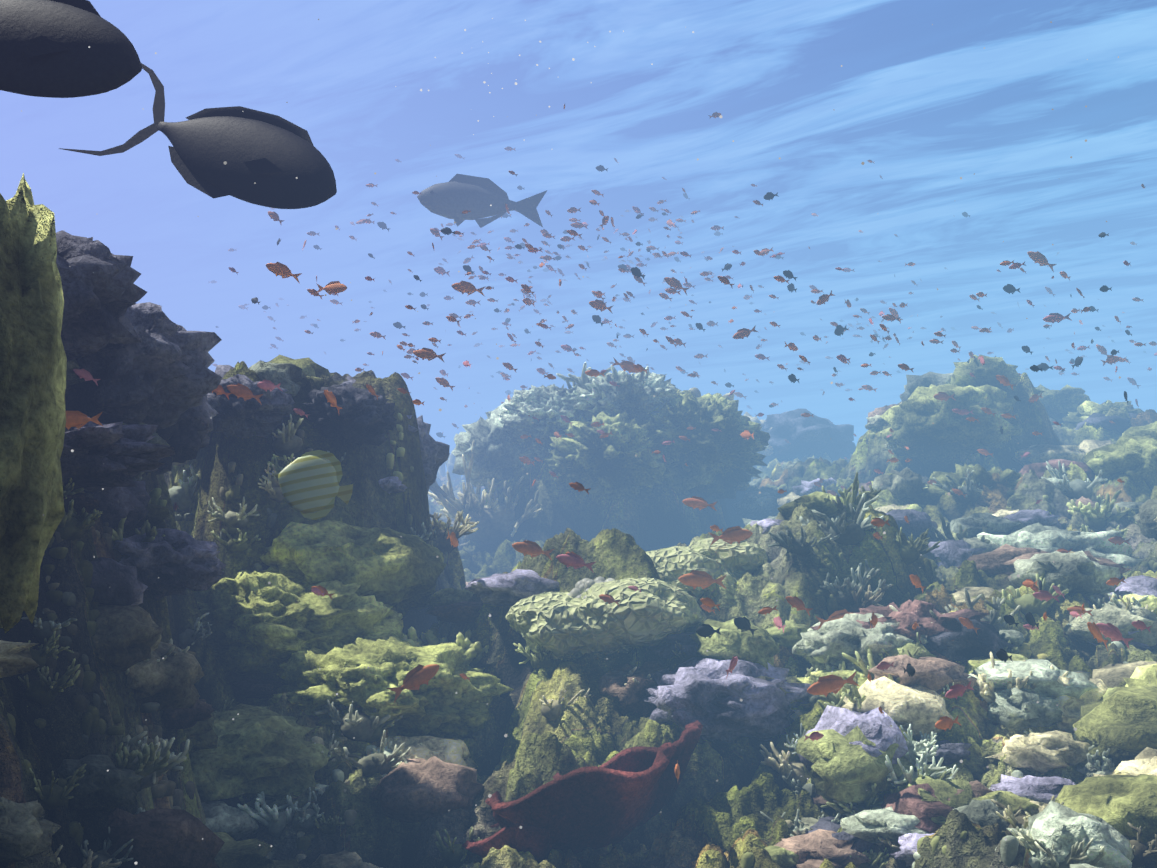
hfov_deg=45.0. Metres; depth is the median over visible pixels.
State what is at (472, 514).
branching corals
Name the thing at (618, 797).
sea sponge
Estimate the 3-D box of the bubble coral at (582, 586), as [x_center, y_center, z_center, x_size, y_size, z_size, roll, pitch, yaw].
[0.041,0.369,3.044,0.151,0.118,0.147,-6,-10,34]
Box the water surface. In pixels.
[0,0,1156,476]
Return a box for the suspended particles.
[21,18,1149,864]
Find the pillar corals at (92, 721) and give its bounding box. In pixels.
[0,387,1156,867]
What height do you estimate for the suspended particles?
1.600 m
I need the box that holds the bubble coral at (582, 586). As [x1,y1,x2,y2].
[567,576,613,598]
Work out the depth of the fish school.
2.50 m
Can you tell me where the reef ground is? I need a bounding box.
[0,361,1156,867]
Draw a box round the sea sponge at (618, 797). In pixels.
[462,720,702,863]
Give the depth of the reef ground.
2.92 m
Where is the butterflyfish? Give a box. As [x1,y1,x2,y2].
[273,450,352,519]
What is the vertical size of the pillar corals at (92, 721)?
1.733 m
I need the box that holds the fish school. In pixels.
[0,0,1156,781]
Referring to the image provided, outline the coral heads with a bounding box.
[0,173,1156,867]
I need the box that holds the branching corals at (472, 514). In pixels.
[18,362,1156,867]
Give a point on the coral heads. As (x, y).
(68, 301)

